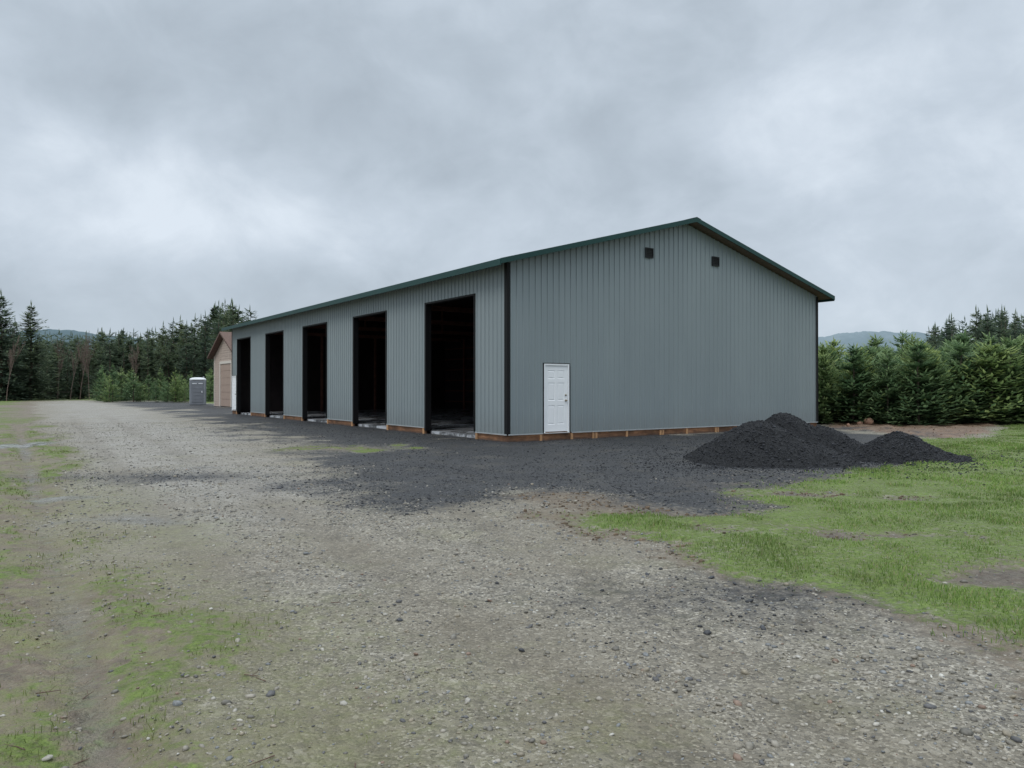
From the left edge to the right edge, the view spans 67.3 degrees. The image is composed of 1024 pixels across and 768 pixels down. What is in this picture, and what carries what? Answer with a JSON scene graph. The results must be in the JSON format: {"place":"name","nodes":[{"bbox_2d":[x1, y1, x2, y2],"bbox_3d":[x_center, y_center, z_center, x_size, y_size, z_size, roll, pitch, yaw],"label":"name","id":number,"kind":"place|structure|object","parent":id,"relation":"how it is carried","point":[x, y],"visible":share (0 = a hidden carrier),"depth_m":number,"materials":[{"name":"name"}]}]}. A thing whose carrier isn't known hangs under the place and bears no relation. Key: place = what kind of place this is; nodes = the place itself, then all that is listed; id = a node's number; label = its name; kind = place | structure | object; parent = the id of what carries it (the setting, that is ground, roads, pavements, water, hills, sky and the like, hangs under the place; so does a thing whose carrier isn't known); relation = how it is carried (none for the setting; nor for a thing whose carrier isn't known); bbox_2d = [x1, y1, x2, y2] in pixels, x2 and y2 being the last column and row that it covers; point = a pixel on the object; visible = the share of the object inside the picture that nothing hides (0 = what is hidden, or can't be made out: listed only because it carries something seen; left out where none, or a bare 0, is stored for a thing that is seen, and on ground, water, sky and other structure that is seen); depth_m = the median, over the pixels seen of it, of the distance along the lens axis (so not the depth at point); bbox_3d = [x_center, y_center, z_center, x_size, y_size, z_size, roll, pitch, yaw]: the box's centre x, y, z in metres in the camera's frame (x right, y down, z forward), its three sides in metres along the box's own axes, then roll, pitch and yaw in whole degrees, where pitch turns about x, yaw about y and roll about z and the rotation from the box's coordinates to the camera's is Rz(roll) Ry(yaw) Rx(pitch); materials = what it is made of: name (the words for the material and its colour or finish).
{"place":"outdoors","nodes":[
{"label":"outdoors","id":0,"kind":"place"},
{"bbox_2d":[3,329,163,354],"bbox_3d":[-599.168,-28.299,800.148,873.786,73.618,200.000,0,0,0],"label":"hill","id":1,"kind":"structure","parent":0,"point":[49,332],"depth_m":888.56,"materials":[{"name":"green plant"}]},
{"bbox_2d":[207,332,231,406],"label":"tan garage","id":2,"kind":"structure","parent":0,"point":[220,353],"depth_m":65.46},
{"bbox_2d":[221,364,230,406],"bbox_3d":[-24.069,0.099,64.804,0.060,3.575,3.500,0,0,-35],"label":"garage door","id":3,"kind":"structure","parent":2,"relation":"in","point":[225,368],"depth_m":64.66,"materials":[{"name":"beige metal"}]},
{"bbox_2d":[0,431,449,767],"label":"verge grass","id":4,"kind":"structure","parent":0,"point":[63,451],"depth_m":5.35,"materials":[{"name":"green plant"}]},
{"bbox_2d":[0,397,1023,767],"bbox_3d":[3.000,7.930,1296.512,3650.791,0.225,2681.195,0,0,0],"label":"ground","id":5,"kind":"structure","parent":0,"point":[94,715],"depth_m":5.66,"materials":[{"name":"grey gravel"}]},
{"bbox_2d":[6,334,25,400],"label":"bare tree","id":6,"kind":"object","parent":5,"relation":"on","point":[11,362],"visible":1,"depth_m":91.98,"materials":[{"name":"brown plant"}]},
{"bbox_2d":[3,317,34,399],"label":"spruce tree","id":7,"kind":"object","parent":5,"relation":"on","point":[17,333],"visible":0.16,"depth_m":102.87,"materials":[{"name":"green plant"}]},
{"bbox_2d":[0,291,44,400],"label":"spruce tree","id":8,"kind":"object","parent":5,"relation":"on","point":[4,379],"visible":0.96,"depth_m":96.03,"materials":[{"name":"green plant"}]},
{"bbox_2d":[3,300,67,399],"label":"spruce tree","id":9,"kind":"object","parent":5,"relation":"on","point":[29,332],"visible":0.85,"depth_m":99.78,"materials":[{"name":"green plant"}]},
{"bbox_2d":[37,348,61,398],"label":"conifer tree","id":10,"kind":"object","parent":5,"relation":"on","point":[49,352],"visible":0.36,"depth_m":108.09,"materials":[{"name":"green plant"}]},
{"bbox_2d":[37,339,61,397],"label":"conifer tree","id":11,"kind":"object","parent":5,"relation":"on","point":[47,362],"visible":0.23,"depth_m":110.98,"materials":[{"name":"green plant"}]},
{"bbox_2d":[38,336,72,398],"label":"conifer tree","id":12,"kind":"object","parent":5,"relation":"on","point":[56,378],"visible":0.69,"depth_m":106.35,"materials":[{"name":"green plant"}]},
{"bbox_2d":[52,337,67,399],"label":"bare tree","id":13,"kind":"object","parent":5,"relation":"on","point":[58,354],"visible":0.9,"depth_m":104.08,"materials":[{"name":"brown plant"}]},
{"bbox_2d":[52,347,83,398],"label":"conifer tree","id":14,"kind":"object","parent":5,"relation":"on","point":[70,370],"visible":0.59,"depth_m":109.23,"materials":[{"name":"green plant"}]},
{"bbox_2d":[56,342,88,391],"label":"conifer tree","id":15,"kind":"object","parent":5,"relation":"on","point":[72,365],"visible":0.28,"depth_m":118.28,"materials":[{"name":"green plant"}]},
{"bbox_2d":[69,338,85,399],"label":"bare tree","id":16,"kind":"object","parent":5,"relation":"on","point":[73,363],"visible":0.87,"depth_m":102.47,"materials":[{"name":"brown plant"}]},
{"bbox_2d":[61,350,95,398],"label":"conifer tree","id":17,"kind":"object","parent":5,"relation":"on","point":[74,384],"visible":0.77,"depth_m":106.44,"materials":[{"name":"green plant"}]},
{"bbox_2d":[66,357,94,398],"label":"conifer tree","id":18,"kind":"object","parent":5,"relation":"on","point":[78,380],"visible":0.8,"depth_m":106.41,"materials":[{"name":"green plant"}]},
{"bbox_2d":[76,335,92,398],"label":"bare tree","id":19,"kind":"object","parent":5,"relation":"on","point":[87,350],"visible":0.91,"depth_m":102.19,"materials":[{"name":"brown plant"}]},
{"bbox_2d":[77,355,95,396],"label":"conifer tree","id":20,"kind":"object","parent":5,"relation":"on","point":[87,367],"visible":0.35,"depth_m":128.18,"materials":[{"name":"green plant"}]},
{"bbox_2d":[75,336,97,393],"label":"conifer tree","id":21,"kind":"object","parent":5,"relation":"on","point":[88,365],"visible":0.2,"depth_m":129.27,"materials":[{"name":"green plant"}]},
{"bbox_2d":[81,345,95,399],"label":"bare tree","id":22,"kind":"object","parent":5,"relation":"on","point":[88,359],"visible":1,"depth_m":100.93,"materials":[{"name":"brown plant"}]},
{"bbox_2d":[86,352,106,393],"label":"conifer tree","id":23,"kind":"object","parent":5,"relation":"on","point":[94,371],"visible":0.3,"depth_m":116.66,"materials":[{"name":"green plant"}]},
{"bbox_2d":[83,347,111,397],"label":"conifer tree","id":24,"kind":"object","parent":5,"relation":"on","point":[100,356],"visible":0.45,"depth_m":113.47,"materials":[{"name":"green plant"}]},
{"bbox_2d":[89,365,106,400],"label":"young fir tree","id":25,"kind":"object","parent":5,"relation":"on","point":[99,383],"visible":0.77,"depth_m":92.96,"materials":[{"name":"green plant"}]},
{"bbox_2d":[9,322,194,369],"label":"distant wood","id":26,"kind":"object","parent":5,"relation":"on","point":[96,339],"depth_m":186.37,"materials":[{"name":"green plant"}]},
{"bbox_2d":[89,331,125,388],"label":"conifer tree","id":27,"kind":"object","parent":5,"relation":"on","point":[110,358],"visible":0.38,"depth_m":120.59,"materials":[{"name":"green plant"}]},
{"bbox_2d":[99,376,120,401],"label":"young fir tree","id":28,"kind":"object","parent":5,"relation":"on","point":[110,388],"visible":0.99,"depth_m":84.71,"materials":[{"name":"green plant"}]},
{"bbox_2d":[102,365,122,401],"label":"young fir tree","id":29,"kind":"object","parent":5,"relation":"on","point":[112,382],"visible":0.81,"depth_m":86.66,"materials":[{"name":"green plant"}]},
{"bbox_2d":[106,330,126,382],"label":"conifer tree","id":30,"kind":"object","parent":5,"relation":"on","point":[120,341],"visible":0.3,"depth_m":121.94,"materials":[{"name":"green plant"}]},
{"bbox_2d":[113,367,131,400],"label":"young fir tree","id":31,"kind":"object","parent":5,"relation":"on","point":[121,376],"visible":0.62,"depth_m":92.81,"materials":[{"name":"green plant"}]},
{"bbox_2d":[110,341,145,392],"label":"conifer tree","id":32,"kind":"object","parent":5,"relation":"on","point":[127,361],"visible":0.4,"depth_m":106.43,"materials":[{"name":"green plant"}]},
{"bbox_2d":[118,370,145,401],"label":"young fir tree","id":33,"kind":"object","parent":5,"relation":"on","point":[133,378],"visible":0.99,"depth_m":87.56,"materials":[{"name":"green plant"}]},
{"bbox_2d":[120,341,145,394],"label":"conifer tree","id":34,"kind":"object","parent":5,"relation":"on","point":[135,349],"visible":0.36,"depth_m":107.59,"materials":[{"name":"green plant"}]},
{"bbox_2d":[127,342,152,398],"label":"conifer tree","id":35,"kind":"object","parent":5,"relation":"on","point":[140,359],"visible":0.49,"depth_m":108.23,"materials":[{"name":"green plant"}]},
{"bbox_2d":[134,381,146,401],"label":"young fir tree","id":36,"kind":"object","parent":5,"relation":"on","point":[140,393],"visible":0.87,"depth_m":88.47,"materials":[{"name":"green plant"}]},
{"bbox_2d":[143,374,156,400],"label":"young fir tree","id":37,"kind":"object","parent":5,"relation":"on","point":[148,387],"visible":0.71,"depth_m":94.73,"materials":[{"name":"green plant"}]},
{"bbox_2d":[140,339,161,395],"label":"conifer tree","id":38,"kind":"object","parent":5,"relation":"on","point":[151,367],"visible":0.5,"depth_m":111.83,"materials":[{"name":"green plant"}]},
{"bbox_2d":[150,382,161,401],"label":"young fir tree","id":39,"kind":"object","parent":5,"relation":"on","point":[154,397],"visible":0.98,"depth_m":85.50,"materials":[{"name":"green plant"}]},
{"bbox_2d":[152,345,167,390],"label":"conifer tree","id":40,"kind":"object","parent":5,"relation":"on","point":[158,350],"visible":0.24,"depth_m":119.29,"materials":[{"name":"green plant"}]},
{"bbox_2d":[153,343,176,391],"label":"conifer tree","id":41,"kind":"object","parent":5,"relation":"on","point":[163,349],"visible":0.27,"depth_m":108.34,"materials":[{"name":"green plant"}]},
{"bbox_2d":[161,382,174,401],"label":"young fir tree","id":42,"kind":"object","parent":5,"relation":"on","point":[166,396],"visible":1,"depth_m":84.73,"materials":[{"name":"green plant"}]},
{"bbox_2d":[154,342,182,398],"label":"conifer tree","id":43,"kind":"object","parent":5,"relation":"on","point":[168,362],"visible":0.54,"depth_m":106.56,"materials":[{"name":"green plant"}]},
{"bbox_2d":[159,317,184,377],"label":"conifer tree","id":44,"kind":"object","parent":5,"relation":"on","point":[172,332],"visible":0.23,"depth_m":130.55,"materials":[{"name":"green plant"}]},
{"bbox_2d":[166,368,184,401],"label":"young fir tree","id":45,"kind":"object","parent":5,"relation":"on","point":[175,386],"visible":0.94,"depth_m":85.55,"materials":[{"name":"green plant"}]},
{"bbox_2d":[164,315,190,364],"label":"conifer tree","id":46,"kind":"object","parent":5,"relation":"on","point":[180,327],"visible":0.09,"depth_m":133.82,"materials":[{"name":"green plant"}]},
{"bbox_2d":[0,529,355,767],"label":"fallen twigs","id":47,"kind":"object","parent":5,"relation":"on","point":[150,664],"visible":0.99,"depth_m":4.10,"materials":[{"name":"brown wood"}]},
{"bbox_2d":[164,325,196,397],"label":"conifer tree","id":48,"kind":"object","parent":5,"relation":"on","point":[180,338],"visible":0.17,"depth_m":118.18,"materials":[{"name":"green plant"}]},
{"bbox_2d":[172,343,189,380],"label":"conifer tree","id":49,"kind":"object","parent":5,"relation":"on","point":[177,357],"visible":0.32,"depth_m":111.53,"materials":[{"name":"green plant"}]},
{"bbox_2d":[174,379,188,402],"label":"young fir tree","id":50,"kind":"object","parent":5,"relation":"on","point":[183,389],"visible":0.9,"depth_m":84.16,"materials":[{"name":"green plant"}]},
{"bbox_2d":[170,321,197,396],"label":"conifer tree","id":51,"kind":"object","parent":5,"relation":"on","point":[186,354],"visible":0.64,"depth_m":105.84,"materials":[{"name":"green plant"}]},
{"bbox_2d":[180,330,206,390],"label":"conifer tree","id":52,"kind":"object","parent":5,"relation":"on","point":[195,352],"visible":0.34,"depth_m":114.52,"materials":[{"name":"green plant"}]},
{"bbox_2d":[189,376,205,404],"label":"portable toilet","id":53,"kind":"object","parent":5,"relation":"on","point":[197,390],"visible":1,"depth_m":71.33,"materials":[{"name":"grey plastic"}]},
{"bbox_2d":[192,382,202,402],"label":"door","id":54,"kind":"structure","parent":53,"relation":"in","point":[197,387],"depth_m":71.33,"materials":[{"name":"plastic"}]},
{"bbox_2d":[194,312,213,378],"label":"conifer tree","id":55,"kind":"object","parent":5,"relation":"on","point":[203,354],"visible":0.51,"depth_m":105.80,"materials":[{"name":"green plant"}]},
{"bbox_2d":[196,300,218,349],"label":"conifer tree","id":56,"kind":"object","parent":5,"relation":"on","point":[213,313],"visible":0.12,"depth_m":130.16,"materials":[{"name":"green plant"}]},
{"bbox_2d":[206,369,213,401],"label":"young fir tree","id":57,"kind":"object","parent":5,"relation":"on","point":[210,399],"visible":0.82,"depth_m":87.46,"materials":[{"name":"green plant"}]},
{"bbox_2d":[199,301,226,395],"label":"conifer tree","id":58,"kind":"object","parent":5,"relation":"on","point":[218,328],"visible":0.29,"depth_m":103.79,"materials":[{"name":"green plant"}]},
{"bbox_2d":[212,300,237,373],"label":"conifer tree","id":59,"kind":"object","parent":5,"relation":"on","point":[230,314],"visible":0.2,"depth_m":101.89,"materials":[{"name":"green plant"}]},
{"bbox_2d":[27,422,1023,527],"bbox_3d":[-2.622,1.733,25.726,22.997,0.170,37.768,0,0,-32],"label":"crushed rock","id":60,"kind":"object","parent":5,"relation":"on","point":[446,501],"visible":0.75,"depth_m":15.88,"materials":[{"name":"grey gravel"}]},
{"bbox_2d":[221,217,834,441],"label":"metal barn","id":61,"kind":"structure","parent":5,"relation":"on","point":[693,325],"depth_m":27.37,"materials":[{"name":"grey metal"}]},
{"bbox_2d":[232,375,236,410],"bbox_3d":[-17.066,0.551,47.409,0.161,2.161,1.032,0,0,-35],"label":"door","id":62,"kind":"structure","parent":61,"relation":"in","point":[234,377],"depth_m":47.38,"materials":[{"name":"white paint"}]},
{"bbox_2d":[543,363,569,433],"bbox_3d":[1.355,0.435,23.730,1.032,2.161,0.160,0,0,-35],"label":"door","id":63,"kind":"structure","parent":61,"relation":"in","point":[556,376],"depth_m":23.73,"materials":[{"name":"white paint"}]},
{"bbox_2d":[517,422,1023,563],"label":"soil clods","id":64,"kind":"object","parent":5,"relation":"on","point":[639,539],"visible":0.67,"depth_m":10.17,"materials":[{"name":"brown soil"}]},
{"bbox_2d":[683,420,862,468],"bbox_3d":[5.450,1.293,16.994,5.290,1.020,5.060,0,0,0],"label":"gravel pile","id":65,"kind":"object","parent":5,"relation":"on","point":[757,444],"visible":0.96,"depth_m":16.12,"materials":[{"name":"gravel"}]},
{"bbox_2d":[526,423,1023,689],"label":"grass","id":66,"kind":"structure","parent":5,"relation":"on","point":[999,463],"depth_m":9.08,"materials":[{"name":"green plant"}]},
{"bbox_2d":[764,412,863,453],"bbox_3d":[7.100,1.270,19.794,5.060,1.093,4.600,0,0,0],"label":"gravel pile","id":67,"kind":"object","parent":5,"relation":"on","point":[832,438],"visible":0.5,"depth_m":19.12,"materials":[{"name":"gravel"}]},
{"bbox_2d":[817,352,851,424],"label":"young fir tree","id":68,"kind":"object","parent":5,"relation":"on","point":[823,371],"visible":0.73,"depth_m":33.91,"materials":[{"name":"green plant"}]},
{"bbox_2d":[818,342,851,421],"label":"young fir tree","id":69,"kind":"object","parent":5,"relation":"on","point":[821,350],"visible":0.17,"depth_m":35.77,"materials":[{"name":"green plant"}]},
{"bbox_2d":[820,336,851,368],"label":"young fir tree","id":70,"kind":"object","parent":5,"relation":"on","point":[833,343],"visible":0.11,"depth_m":41.23,"materials":[{"name":"green plant"}]},
{"bbox_2d":[821,350,854,420],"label":"young fir tree","id":71,"kind":"object","parent":5,"relation":"on","point":[833,358],"visible":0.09,"depth_m":37.11,"materials":[{"name":"green plant"}]},
{"bbox_2d":[818,342,893,422],"bbox_3d":[15.168,-0.025,34.224,3.513,3.693,3.518,0,0,18],"label":"young fir tree","id":72,"kind":"object","parent":5,"relation":"on","point":[857,384],"visible":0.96,"depth_m":33.86,"materials":[{"name":"green plant"}]},
{"bbox_2d":[820,342,900,422],"bbox_3d":[15.704,-0.025,35.153,4.757,3.791,4.637,0,0,7],"label":"young fir tree","id":73,"kind":"object","parent":5,"relation":"on","point":[857,372],"visible":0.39,"depth_m":34.84,"materials":[{"name":"green plant"}]},
{"bbox_2d":[832,346,915,417],"bbox_3d":[17.090,-0.074,36.424,5.815,3.787,5.658,0,0,19],"label":"young fir tree","id":74,"kind":"object","parent":5,"relation":"on","point":[873,351],"visible":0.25,"depth_m":36.10,"materials":[{"name":"green plant"}]},
{"bbox_2d":[843,334,905,418],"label":"young fir tree","id":75,"kind":"object","parent":5,"relation":"on","point":[876,342],"visible":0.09,"depth_m":38.19,"materials":[{"name":"green plant"}]},
{"bbox_2d":[855,346,914,424],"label":"young fir tree","id":76,"kind":"object","parent":5,"relation":"on","point":[879,363],"visible":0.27,"depth_m":34.73,"materials":[{"name":"green plant"}]},
{"bbox_2d":[848,350,927,425],"bbox_3d":[16.363,0.154,33.481,3.294,3.433,3.379,0,0,-17],"label":"young fir tree","id":77,"kind":"object","parent":5,"relation":"on","point":[886,371],"visible":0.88,"depth_m":33.33,"materials":[{"name":"green plant"}]},
{"bbox_2d":[889,330,928,367],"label":"young fir tree","id":78,"kind":"object","parent":5,"relation":"on","point":[902,340],"visible":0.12,"depth_m":41.20,"materials":[{"name":"green plant"}]},
{"bbox_2d":[843,431,980,464],"bbox_3d":[8.720,1.430,17.393,4.370,0.750,3.680,0,0,9],"label":"gravel pile","id":79,"kind":"object","parent":5,"relation":"on","point":[898,447],"visible":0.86,"depth_m":16.79,"materials":[{"name":"gravel"}]},
{"bbox_2d":[872,338,964,424],"bbox_3d":[17.525,-0.088,33.275,3.774,3.959,3.769,0,0,-38],"label":"young fir tree","id":80,"kind":"object","parent":5,"relation":"on","point":[917,348],"visible":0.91,"depth_m":33.14,"materials":[{"name":"green plant"}]},
{"bbox_2d":[892,333,947,404],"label":"young fir tree","id":81,"kind":"object","parent":5,"relation":"on","point":[912,340],"visible":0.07,"depth_m":37.12,"materials":[{"name":"green plant"}]},
{"bbox_2d":[884,339,970,424],"bbox_3d":[18.325,-0.103,34.349,4.346,3.954,4.467,0,0,20],"label":"young fir tree","id":82,"kind":"object","parent":5,"relation":"on","point":[932,351],"visible":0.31,"depth_m":33.90,"materials":[{"name":"green plant"}]},
{"bbox_2d":[895,352,983,425],"bbox_3d":[18.577,0.169,34.079,4.151,3.363,4.258,0,0,-22],"label":"young fir tree","id":83,"kind":"object","parent":5,"relation":"on","point":[935,373],"visible":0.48,"depth_m":33.58,"materials":[{"name":"green plant"}]},
{"bbox_2d":[935,319,959,352],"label":"conifer tree","id":84,"kind":"object","parent":5,"relation":"on","point":[946,333],"visible":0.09,"depth_m":64.53,"materials":[{"name":"green plant"}]},
{"bbox_2d":[906,359,1011,423],"bbox_3d":[19.858,0.324,34.303,3.968,3.024,3.861,0,0,-31],"label":"young fir tree","id":85,"kind":"object","parent":5,"relation":"on","point":[956,380],"visible":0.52,"depth_m":33.90,"materials":[{"name":"green plant"}]},
{"bbox_2d":[937,329,988,412],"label":"young fir tree","id":86,"kind":"object","parent":5,"relation":"on","point":[964,338],"visible":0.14,"depth_m":36.46,"materials":[{"name":"green plant"}]},
{"bbox_2d":[918,312,1023,342],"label":"distant wood","id":87,"kind":"object","parent":5,"relation":"on","point":[962,322],"depth_m":129.38,"materials":[{"name":"green plant"}]},
{"bbox_2d":[919,339,1023,423],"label":"young fir tree","id":88,"kind":"object","parent":5,"relation":"on","point":[954,354],"visible":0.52,"depth_m":33.85,"materials":[{"name":"green plant"}]},
{"bbox_2d":[966,307,988,347],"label":"conifer tree","id":89,"kind":"object","parent":5,"relation":"on","point":[974,324],"visible":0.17,"depth_m":70.01,"materials":[{"name":"green plant"}]},
{"bbox_2d":[944,364,1011,422],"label":"young fir tree","id":90,"kind":"object","parent":5,"relation":"on","point":[976,395],"visible":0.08,"depth_m":34.34,"materials":[{"name":"green plant"}]},
{"bbox_2d":[934,341,1023,422],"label":"young fir tree","id":91,"kind":"object","parent":5,"relation":"on","point":[996,382],"visible":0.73,"depth_m":33.38,"materials":[{"name":"green plant"}]},
{"bbox_2d":[974,310,995,344],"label":"conifer tree","id":92,"kind":"object","parent":5,"relation":"on","point":[988,327],"visible":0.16,"depth_m":66.11,"materials":[{"name":"green plant"}]},
{"bbox_2d":[972,332,1002,350],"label":"young fir tree","id":93,"kind":"object","parent":5,"relation":"on","point":[988,338],"visible":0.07,"depth_m":44.66,"materials":[{"name":"green plant"}]},
{"bbox_2d":[952,353,1023,421],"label":"young fir tree","id":94,"kind":"object","parent":5,"relation":"on","point":[994,392],"visible":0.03,"depth_m":34.53,"materials":[{"name":"green plant"}]},
{"bbox_2d":[978,307,1000,344],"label":"conifer tree","id":95,"kind":"object","parent":5,"relation":"on","point":[984,316],"visible":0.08,"depth_m":70.85,"materials":[{"name":"green plant"}]},
{"bbox_2d":[967,334,1023,424],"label":"young fir tree","id":96,"kind":"object","parent":5,"relation":"on","point":[1008,343],"visible":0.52,"depth_m":33.81,"materials":[{"name":"green plant"}]},
{"bbox_2d":[973,334,1023,422],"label":"young fir tree","id":97,"kind":"object","parent":5,"relation":"on","point":[1021,351],"visible":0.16,"depth_m":34.58,"materials":[{"name":"green plant"}]},
{"bbox_2d":[991,306,1011,344],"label":"conifer tree","id":98,"kind":"object","parent":5,"relation":"on","point":[1000,325],"visible":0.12,"depth_m":66.18,"materials":[{"name":"green plant"}]},
{"bbox_2d":[992,308,1012,350],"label":"conifer tree","id":99,"kind":"object","parent":5,"relation":"on","point":[1008,332],"visible":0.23,"depth_m":64.26,"materials":[{"name":"green plant"}]},
{"bbox_2d":[0,0,1023,342],"label":"sky","id":100,"kind":"structure","parent":0,"point":[160,160],"materials":[{"name":"grey"}]},
{"bbox_2d":[818,331,936,361],"bbox_3d":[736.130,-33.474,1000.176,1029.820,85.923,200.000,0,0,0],"label":"hill","id":101,"kind":"structure","parent":0,"point":[862,337],"depth_m":1081.71,"materials":[{"name":"green plant"}]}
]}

